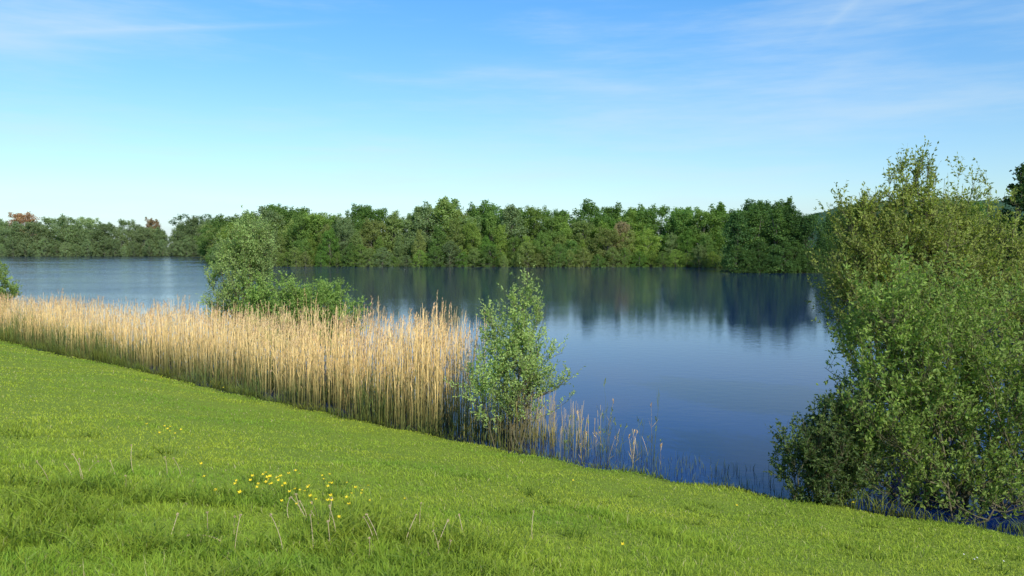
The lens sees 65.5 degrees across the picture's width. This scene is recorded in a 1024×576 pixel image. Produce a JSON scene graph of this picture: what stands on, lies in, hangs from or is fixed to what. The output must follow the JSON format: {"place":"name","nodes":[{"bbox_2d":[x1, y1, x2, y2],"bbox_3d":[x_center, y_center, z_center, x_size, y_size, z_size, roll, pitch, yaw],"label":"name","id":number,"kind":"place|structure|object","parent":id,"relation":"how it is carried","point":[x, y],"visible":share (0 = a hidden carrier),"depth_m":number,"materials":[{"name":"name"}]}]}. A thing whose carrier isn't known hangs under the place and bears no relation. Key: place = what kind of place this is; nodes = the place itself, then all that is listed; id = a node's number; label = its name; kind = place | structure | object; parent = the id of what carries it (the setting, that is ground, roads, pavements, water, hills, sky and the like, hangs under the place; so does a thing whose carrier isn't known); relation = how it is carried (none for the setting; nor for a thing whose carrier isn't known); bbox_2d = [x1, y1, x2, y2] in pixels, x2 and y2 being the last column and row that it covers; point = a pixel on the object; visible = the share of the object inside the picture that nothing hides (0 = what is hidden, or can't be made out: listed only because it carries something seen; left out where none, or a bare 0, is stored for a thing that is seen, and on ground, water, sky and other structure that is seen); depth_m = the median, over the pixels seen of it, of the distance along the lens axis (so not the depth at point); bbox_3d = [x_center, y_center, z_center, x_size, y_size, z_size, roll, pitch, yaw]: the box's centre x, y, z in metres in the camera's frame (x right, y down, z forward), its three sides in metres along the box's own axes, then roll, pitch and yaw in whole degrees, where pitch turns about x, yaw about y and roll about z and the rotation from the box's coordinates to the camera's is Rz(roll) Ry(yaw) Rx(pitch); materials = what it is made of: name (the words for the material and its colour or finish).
{"place":"outdoors","nodes":[
{"label":"outdoors","id":0,"kind":"place"},
{"bbox_2d":[0,256,1023,536],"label":"water","id":1,"kind":"structure","parent":0,"point":[732,366],"depth_m":35.61,"materials":[{"name":"blue liquid"}]},
{"bbox_2d":[0,260,22,318],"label":"willow shrub","id":2,"kind":"object","parent":1,"relation":"on","point":[12,286],"visible":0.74,"depth_m":43.31,"materials":[{"name":"green plant"}]},
{"bbox_2d":[195,205,279,352],"bbox_3d":[-10.262,-0.139,30.082,3.310,5.982,2.741,0,3,0],"label":"willow tree","id":3,"kind":"object","parent":1,"relation":"in","point":[252,253],"visible":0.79,"depth_m":29.73,"materials":[{"name":"green plant"}]},
{"bbox_2d":[228,269,370,360],"bbox_3d":[-7.556,1.129,28.754,5.392,3.592,2.808,0,3,0],"label":"willow shrub","id":4,"kind":"object","parent":1,"relation":"in","point":[325,295],"visible":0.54,"depth_m":28.34,"materials":[{"name":"green plant"}]},
{"bbox_2d":[569,436,801,498],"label":"water plants","id":5,"kind":"object","parent":1,"relation":"on","point":[741,483],"visible":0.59,"depth_m":14.33,"materials":[{"name":"green plant"}]},
{"bbox_2d":[0,251,1023,575],"bbox_3d":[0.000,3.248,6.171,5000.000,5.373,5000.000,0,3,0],"label":"ground","id":6,"kind":"structure","parent":0,"point":[334,439],"depth_m":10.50,"materials":[{"name":"green plant"}]},
{"bbox_2d":[0,221,28,254],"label":"broadleaf tree","id":7,"kind":"object","parent":6,"relation":"on","point":[15,228],"visible":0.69,"depth_m":379.51,"materials":[{"name":"green plant"}]},
{"bbox_2d":[7,211,40,243],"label":"copper beech tree","id":8,"kind":"object","parent":6,"relation":"on","point":[22,218],"visible":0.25,"depth_m":393.05,"materials":[{"name":"plant"}]},
{"bbox_2d":[15,221,51,254],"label":"broadleaf tree","id":9,"kind":"object","parent":6,"relation":"on","point":[30,227],"visible":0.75,"depth_m":379.91,"materials":[{"name":"green plant"}]},
{"bbox_2d":[31,239,55,256],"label":"willow shrub","id":10,"kind":"object","parent":6,"relation":"on","point":[45,248],"visible":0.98,"depth_m":375.00,"materials":[{"name":"green plant"}]},
{"bbox_2d":[48,213,78,252],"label":"broadleaf tree","id":11,"kind":"object","parent":6,"relation":"on","point":[63,220],"visible":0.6,"depth_m":384.57,"materials":[{"name":"green plant"}]},
{"bbox_2d":[62,222,92,254],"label":"broadleaf tree","id":12,"kind":"object","parent":6,"relation":"on","point":[76,227],"visible":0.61,"depth_m":382.88,"materials":[{"name":"green plant"}]},
{"bbox_2d":[75,222,105,253],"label":"broadleaf tree","id":13,"kind":"object","parent":6,"relation":"on","point":[90,225],"visible":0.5,"depth_m":380.84,"materials":[{"name":"green plant"}]},
{"bbox_2d":[89,236,114,255],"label":"willow shrub","id":14,"kind":"object","parent":6,"relation":"on","point":[103,243],"visible":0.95,"depth_m":376.64,"materials":[{"name":"green plant"}]},
{"bbox_2d":[86,221,120,254],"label":"broadleaf tree","id":15,"kind":"object","parent":6,"relation":"on","point":[108,230],"visible":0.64,"depth_m":381.55,"materials":[{"name":"green plant"}]},
{"bbox_2d":[108,228,130,254],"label":"broadleaf tree","id":16,"kind":"object","parent":6,"relation":"on","point":[120,235],"visible":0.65,"depth_m":384.29,"materials":[{"name":"green plant"}]},
{"bbox_2d":[113,218,136,249],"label":"broadleaf tree","id":17,"kind":"object","parent":6,"relation":"on","point":[123,222],"visible":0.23,"depth_m":401.38,"materials":[{"name":"green plant"}]},
{"bbox_2d":[132,226,156,254],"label":"broadleaf tree","id":18,"kind":"object","parent":6,"relation":"on","point":[143,233],"visible":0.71,"depth_m":383.42,"materials":[{"name":"green plant"}]},
{"bbox_2d":[150,227,170,254],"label":"broadleaf tree","id":19,"kind":"object","parent":6,"relation":"on","point":[158,232],"visible":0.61,"depth_m":386.22,"materials":[{"name":"green plant"}]},
{"bbox_2d":[173,235,195,256],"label":"willow shrub","id":20,"kind":"object","parent":6,"relation":"on","point":[186,238],"visible":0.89,"depth_m":369.85,"materials":[{"name":"green plant"}]},
{"bbox_2d":[177,215,201,253],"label":"broadleaf tree","id":21,"kind":"object","parent":6,"relation":"on","point":[195,221],"visible":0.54,"depth_m":375.73,"materials":[{"name":"green plant"}]},
{"bbox_2d":[191,218,220,258],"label":"broadleaf tree","id":22,"kind":"object","parent":6,"relation":"on","point":[203,230],"visible":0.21,"depth_m":274.06,"materials":[{"name":"green plant"}]},
{"bbox_2d":[200,214,240,251],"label":"broadleaf tree","id":23,"kind":"object","parent":6,"relation":"on","point":[222,220],"visible":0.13,"depth_m":221.46,"materials":[{"name":"green plant"}]},
{"bbox_2d":[248,206,286,251],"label":"broadleaf tree","id":24,"kind":"object","parent":6,"relation":"on","point":[268,215],"visible":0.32,"depth_m":186.12,"materials":[{"name":"green plant"}]},
{"bbox_2d":[0,288,590,459],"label":"reed bed","id":25,"kind":"object","parent":6,"relation":"on","point":[428,384],"visible":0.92,"depth_m":21.46,"materials":[{"name":"beige plant"}]},
{"bbox_2d":[279,212,318,259],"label":"broadleaf tree","id":26,"kind":"object","parent":6,"relation":"on","point":[300,220],"visible":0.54,"depth_m":179.49,"materials":[{"name":"green plant"}]},
{"bbox_2d":[292,212,337,261],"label":"broadleaf tree","id":27,"kind":"object","parent":6,"relation":"on","point":[316,219],"visible":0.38,"depth_m":180.16,"materials":[{"name":"green plant"}]},
{"bbox_2d":[317,227,342,264],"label":"broadleaf tree","id":28,"kind":"object","parent":6,"relation":"on","point":[330,235],"visible":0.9,"depth_m":173.06,"materials":[{"name":"green plant"}]},
{"bbox_2d":[332,224,355,263],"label":"broadleaf tree","id":29,"kind":"object","parent":6,"relation":"on","point":[344,230],"visible":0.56,"depth_m":174.35,"materials":[{"name":"green plant"}]},
{"bbox_2d":[331,216,361,260],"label":"broadleaf tree","id":30,"kind":"object","parent":6,"relation":"on","point":[346,220],"visible":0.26,"depth_m":178.46,"materials":[{"name":"green plant"}]},
{"bbox_2d":[339,243,363,266],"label":"shrub","id":31,"kind":"object","parent":6,"relation":"on","point":[349,248],"visible":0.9,"depth_m":169.97,"materials":[{"name":"green plant"}]},
{"bbox_2d":[356,248,381,266],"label":"shrub","id":32,"kind":"object","parent":6,"relation":"on","point":[367,255],"visible":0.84,"depth_m":168.74,"materials":[{"name":"green plant"}]},
{"bbox_2d":[358,217,390,261],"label":"broadleaf tree","id":33,"kind":"object","parent":6,"relation":"on","point":[374,227],"visible":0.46,"depth_m":178.14,"materials":[{"name":"green plant"}]},
{"bbox_2d":[356,206,398,260],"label":"broadleaf tree","id":34,"kind":"object","parent":6,"relation":"on","point":[371,215],"visible":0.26,"depth_m":184.15,"materials":[{"name":"green plant"}]},
{"bbox_2d":[370,247,394,266],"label":"shrub","id":35,"kind":"object","parent":6,"relation":"on","point":[384,251],"visible":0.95,"depth_m":168.96,"materials":[{"name":"green plant"}]},
{"bbox_2d":[379,209,405,261],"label":"broadleaf tree","id":36,"kind":"object","parent":6,"relation":"on","point":[392,219],"visible":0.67,"depth_m":179.62,"materials":[{"name":"green plant"}]},
{"bbox_2d":[396,218,427,259],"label":"broadleaf tree","id":37,"kind":"object","parent":6,"relation":"on","point":[412,227],"visible":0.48,"depth_m":179.93,"materials":[{"name":"green plant"}]},
{"bbox_2d":[411,228,426,264],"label":"broadleaf tree","id":38,"kind":"object","parent":6,"relation":"on","point":[420,244],"visible":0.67,"depth_m":172.85,"materials":[{"name":"green plant"}]},
{"bbox_2d":[400,201,443,261],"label":"broadleaf tree","id":39,"kind":"object","parent":6,"relation":"on","point":[425,212],"visible":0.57,"depth_m":178.87,"materials":[{"name":"green plant"}]},
{"bbox_2d":[423,246,446,266],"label":"shrub","id":40,"kind":"object","parent":6,"relation":"on","point":[432,256],"visible":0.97,"depth_m":169.27,"materials":[{"name":"green plant"}]},
{"bbox_2d":[426,224,450,264],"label":"broadleaf tree","id":41,"kind":"object","parent":6,"relation":"on","point":[439,240],"visible":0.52,"depth_m":172.76,"materials":[{"name":"green plant"}]},
{"bbox_2d":[422,196,464,260],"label":"broadleaf tree","id":42,"kind":"object","parent":6,"relation":"on","point":[446,210],"visible":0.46,"depth_m":178.11,"materials":[{"name":"green plant"}]},
{"bbox_2d":[433,241,465,266],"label":"shrub","id":43,"kind":"object","parent":6,"relation":"on","point":[449,250],"visible":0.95,"depth_m":169.32,"materials":[{"name":"green plant"}]},
{"bbox_2d":[443,218,467,263],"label":"broadleaf tree","id":44,"kind":"object","parent":6,"relation":"on","point":[454,227],"visible":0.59,"depth_m":172.51,"materials":[{"name":"green plant"}]},
{"bbox_2d":[457,219,482,263],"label":"broadleaf tree","id":45,"kind":"object","parent":6,"relation":"on","point":[471,237],"visible":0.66,"depth_m":171.18,"materials":[{"name":"green plant"}]},
{"bbox_2d":[460,201,498,241],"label":"broadleaf tree","id":46,"kind":"object","parent":6,"relation":"on","point":[480,210],"visible":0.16,"depth_m":181.22,"materials":[{"name":"green plant"}]},
{"bbox_2d":[474,245,502,266],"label":"shrub","id":47,"kind":"object","parent":6,"relation":"on","point":[488,260],"visible":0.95,"depth_m":168.47,"materials":[{"name":"green plant"}]},
{"bbox_2d":[473,200,504,247],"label":"broadleaf tree","id":48,"kind":"object","parent":6,"relation":"on","point":[495,209],"visible":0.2,"depth_m":182.05,"materials":[{"name":"green plant"}]},
{"bbox_2d":[483,210,499,261],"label":"broadleaf tree","id":49,"kind":"object","parent":6,"relation":"on","point":[491,222],"visible":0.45,"depth_m":175.66,"materials":[{"name":"green plant"}]},
{"bbox_2d":[491,224,510,264],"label":"broadleaf tree","id":50,"kind":"object","parent":6,"relation":"on","point":[499,235],"visible":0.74,"depth_m":170.82,"materials":[{"name":"green plant"}]},
{"bbox_2d":[491,204,530,262],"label":"broadleaf tree","id":51,"kind":"object","parent":6,"relation":"on","point":[509,217],"visible":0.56,"depth_m":174.02,"materials":[{"name":"green plant"}]},
{"bbox_2d":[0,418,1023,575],"bbox_3d":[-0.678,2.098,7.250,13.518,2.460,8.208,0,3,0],"label":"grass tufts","id":52,"kind":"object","parent":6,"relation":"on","point":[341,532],"visible":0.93,"depth_m":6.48,"materials":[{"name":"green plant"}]},
{"bbox_2d":[0,328,1023,536],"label":"bank weeds","id":53,"kind":"object","parent":6,"relation":"on","point":[321,409],"visible":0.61,"depth_m":16.66,"materials":[{"name":"green plant"}]},
{"bbox_2d":[503,235,522,262],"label":"broadleaf tree","id":54,"kind":"object","parent":6,"relation":"on","point":[514,247],"visible":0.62,"depth_m":171.45,"materials":[{"name":"green plant"}]},
{"bbox_2d":[442,263,585,450],"bbox_3d":[-0.018,1.507,15.705,2.538,4.125,1.842,-1,3,-25],"label":"willow tree","id":55,"kind":"object","parent":6,"relation":"on","point":[528,368],"visible":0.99,"depth_m":15.58,"materials":[{"name":"green plant"}]},
{"bbox_2d":[514,242,541,266],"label":"shrub","id":56,"kind":"object","parent":6,"relation":"on","point":[524,251],"visible":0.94,"depth_m":166.81,"materials":[{"name":"green plant"}]},
{"bbox_2d":[515,205,553,255],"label":"broadleaf tree","id":57,"kind":"object","parent":6,"relation":"on","point":[533,213],"visible":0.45,"depth_m":177.53,"materials":[{"name":"green plant"}]},
{"bbox_2d":[462,364,612,458],"bbox_3d":[0.582,2.355,16.053,2.849,2.284,1.764,2,4,39],"label":"reed patch","id":58,"kind":"object","parent":6,"relation":"on","point":[535,428],"visible":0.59,"depth_m":16.00,"materials":[{"name":"plant"}]},
{"bbox_2d":[531,230,552,265],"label":"broadleaf tree","id":59,"kind":"object","parent":6,"relation":"on","point":[540,246],"visible":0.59,"depth_m":168.62,"materials":[{"name":"green plant"}]},
{"bbox_2d":[537,215,568,259],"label":"broadleaf tree","id":60,"kind":"object","parent":6,"relation":"on","point":[550,221],"visible":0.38,"depth_m":172.88,"materials":[{"name":"green plant"}]},
{"bbox_2d":[546,243,572,266],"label":"shrub","id":61,"kind":"object","parent":6,"relation":"on","point":[558,252],"visible":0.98,"depth_m":165.78,"materials":[{"name":"green plant"}]},
{"bbox_2d":[547,214,573,257],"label":"broadleaf tree","id":62,"kind":"object","parent":6,"relation":"on","point":[567,229],"visible":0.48,"depth_m":173.52,"materials":[{"name":"green plant"}]},
{"bbox_2d":[546,208,588,250],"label":"broadleaf tree","id":63,"kind":"object","parent":6,"relation":"on","point":[562,213],"visible":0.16,"depth_m":181.66,"materials":[{"name":"green plant"}]},
{"bbox_2d":[565,220,599,261],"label":"broadleaf tree","id":64,"kind":"object","parent":6,"relation":"on","point":[578,226],"visible":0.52,"depth_m":175.48,"materials":[{"name":"green plant"}]},
{"bbox_2d":[573,247,593,266],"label":"shrub","id":65,"kind":"object","parent":6,"relation":"on","point":[583,259],"visible":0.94,"depth_m":167.26,"materials":[{"name":"green plant"}]},
{"bbox_2d":[572,198,614,260],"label":"broadleaf tree","id":66,"kind":"object","parent":6,"relation":"on","point":[589,212],"visible":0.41,"depth_m":180.97,"materials":[{"name":"green plant"}]},
{"bbox_2d":[589,227,626,265],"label":"broadleaf tree","id":67,"kind":"object","parent":6,"relation":"on","point":[608,235],"visible":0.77,"depth_m":169.52,"materials":[{"name":"green plant"}]},
{"bbox_2d":[599,247,626,266],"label":"shrub","id":68,"kind":"object","parent":6,"relation":"on","point":[609,252],"visible":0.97,"depth_m":167.34,"materials":[{"name":"green plant"}]},
{"bbox_2d":[609,221,633,264],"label":"broadleaf tree","id":69,"kind":"object","parent":6,"relation":"on","point":[621,226],"visible":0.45,"depth_m":171.39,"materials":[{"name":"brown plant"}]},
{"bbox_2d":[617,230,640,264],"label":"broadleaf tree","id":70,"kind":"object","parent":6,"relation":"on","point":[631,235],"visible":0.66,"depth_m":170.03,"materials":[{"name":"green plant"}]},
{"bbox_2d":[613,206,650,251],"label":"broadleaf tree","id":71,"kind":"object","parent":6,"relation":"on","point":[628,216],"visible":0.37,"depth_m":177.08,"materials":[{"name":"green plant"}]},
{"bbox_2d":[628,206,661,261],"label":"broadleaf tree","id":72,"kind":"object","parent":6,"relation":"on","point":[641,212],"visible":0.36,"depth_m":177.88,"materials":[{"name":"green plant"}]},
{"bbox_2d":[628,228,662,263],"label":"broadleaf tree","id":73,"kind":"object","parent":6,"relation":"on","point":[647,243],"visible":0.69,"depth_m":170.08,"materials":[{"name":"green plant"}]},
{"bbox_2d":[640,203,672,259],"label":"broadleaf tree","id":74,"kind":"object","parent":6,"relation":"on","point":[662,212],"visible":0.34,"depth_m":180.28,"materials":[{"name":"green plant"}]},
{"bbox_2d":[663,232,680,263],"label":"broadleaf tree","id":75,"kind":"object","parent":6,"relation":"on","point":[673,239],"visible":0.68,"depth_m":170.81,"materials":[{"name":"green plant"}]},
{"bbox_2d":[658,207,702,260],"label":"broadleaf tree","id":76,"kind":"object","parent":6,"relation":"on","point":[677,217],"visible":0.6,"depth_m":174.90,"materials":[{"name":"green plant"}]},
{"bbox_2d":[676,228,698,264],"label":"broadleaf tree","id":77,"kind":"object","parent":6,"relation":"on","point":[687,238],"visible":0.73,"depth_m":169.18,"materials":[{"name":"green plant"}]},
{"bbox_2d":[687,245,708,267],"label":"shrub","id":78,"kind":"object","parent":6,"relation":"on","point":[700,250],"visible":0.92,"depth_m":164.45,"materials":[{"name":"green plant"}]},
{"bbox_2d":[676,208,726,261],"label":"broadleaf tree","id":79,"kind":"object","parent":6,"relation":"on","point":[705,219],"visible":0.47,"depth_m":171.01,"materials":[{"name":"green plant"}]},
{"bbox_2d":[692,233,717,265],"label":"broadleaf tree","id":80,"kind":"object","parent":6,"relation":"on","point":[710,248],"visible":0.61,"depth_m":166.01,"materials":[{"name":"green plant"}]},
{"bbox_2d":[704,201,729,261],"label":"broadleaf tree","id":81,"kind":"object","parent":6,"relation":"on","point":[720,210],"visible":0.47,"depth_m":172.26,"materials":[{"name":"green plant"}]},
{"bbox_2d":[719,245,753,272],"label":"shrub","id":82,"kind":"object","parent":6,"relation":"on","point":[741,251],"visible":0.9,"depth_m":127.33,"materials":[{"name":"green plant"}]},
{"bbox_2d":[720,210,757,272],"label":"broadleaf tree","id":83,"kind":"object","parent":6,"relation":"on","point":[737,221],"visible":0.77,"depth_m":128.22,"materials":[{"name":"green plant"}]},
{"bbox_2d":[714,206,768,267],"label":"broadleaf tree","id":84,"kind":"object","parent":6,"relation":"on","point":[746,213],"visible":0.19,"depth_m":131.65,"materials":[{"name":"green plant"}]},
{"bbox_2d":[742,200,772,242],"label":"broadleaf tree","id":85,"kind":"object","parent":6,"relation":"on","point":[762,212],"visible":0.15,"depth_m":133.28,"materials":[{"name":"green plant"}]},
{"bbox_2d":[741,208,775,267],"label":"tree","id":86,"kind":"object","parent":6,"relation":"on","point":[757,230],"visible":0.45,"depth_m":129.46,"materials":[{"name":"green plant"}]},
{"bbox_2d":[744,240,776,272],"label":"shrub","id":87,"kind":"object","parent":6,"relation":"on","point":[763,256],"visible":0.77,"depth_m":127.07,"materials":[{"name":"green plant"}]},
{"bbox_2d":[755,244,792,272],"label":"shrub","id":88,"kind":"object","parent":6,"relation":"on","point":[772,255],"visible":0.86,"depth_m":126.67,"materials":[{"name":"green plant"}]},
{"bbox_2d":[754,208,800,272],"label":"tree","id":89,"kind":"object","parent":6,"relation":"on","point":[774,231],"visible":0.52,"depth_m":128.35,"materials":[{"name":"green plant"}]},
{"bbox_2d":[771,240,798,273],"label":"shrub","id":90,"kind":"object","parent":6,"relation":"on","point":[785,245],"visible":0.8,"depth_m":126.68,"materials":[{"name":"green plant"}]},
{"bbox_2d":[772,203,809,270],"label":"broadleaf tree","id":91,"kind":"object","parent":6,"relation":"on","point":[789,214],"visible":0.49,"depth_m":129.22,"materials":[{"name":"green plant"}]},
{"bbox_2d":[782,242,810,272],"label":"shrub","id":92,"kind":"object","parent":6,"relation":"on","point":[798,252],"visible":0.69,"depth_m":127.09,"materials":[{"name":"green plant"}]},
{"bbox_2d":[784,210,832,271],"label":"broadleaf tree","id":93,"kind":"object","parent":6,"relation":"on","point":[811,219],"visible":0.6,"depth_m":128.14,"materials":[{"name":"green plant"}]},
{"bbox_2d":[813,210,846,269],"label":"broadleaf tree","id":94,"kind":"object","parent":6,"relation":"on","point":[829,225],"visible":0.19,"depth_m":129.46,"materials":[{"name":"green plant"}]},
{"bbox_2d":[763,369,908,506],"bbox_3d":[4.970,2.469,12.368,2.161,2.430,1.733,0,3,0],"label":"willow shrub","id":95,"kind":"object","parent":6,"relation":"on","point":[829,463],"visible":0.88,"depth_m":12.06,"materials":[{"name":"green plant"}]},
{"bbox_2d":[804,135,1023,442],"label":"willow shrub","id":96,"kind":"object","parent":6,"relation":"on","point":[933,229],"visible":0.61,"depth_m":16.86,"materials":[{"name":"green plant"}]},
{"bbox_2d":[811,228,1023,522],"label":"willow shrub","id":97,"kind":"object","parent":6,"relation":"on","point":[977,371],"visible":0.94,"depth_m":12.01,"materials":[{"name":"green plant"}]},
{"bbox_2d":[967,162,1023,280],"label":"conifer tree","id":98,"kind":"object","parent":6,"relation":"on","point":[1019,197],"visible":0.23,"depth_m":79.35,"materials":[{"name":"green plant"}]},
{"bbox_2d":[0,0,1023,246],"label":"sky","id":99,"kind":"structure","parent":0,"point":[111,110],"materials":[{"name":"blue"}]},
{"bbox_2d":[804,200,1023,250],"bbox_3d":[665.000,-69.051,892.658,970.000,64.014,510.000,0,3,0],"label":"hill","id":100,"kind":"structure","parent":0,"point":[824,216],"depth_m":851.27,"materials":[{"name":"green plant"}]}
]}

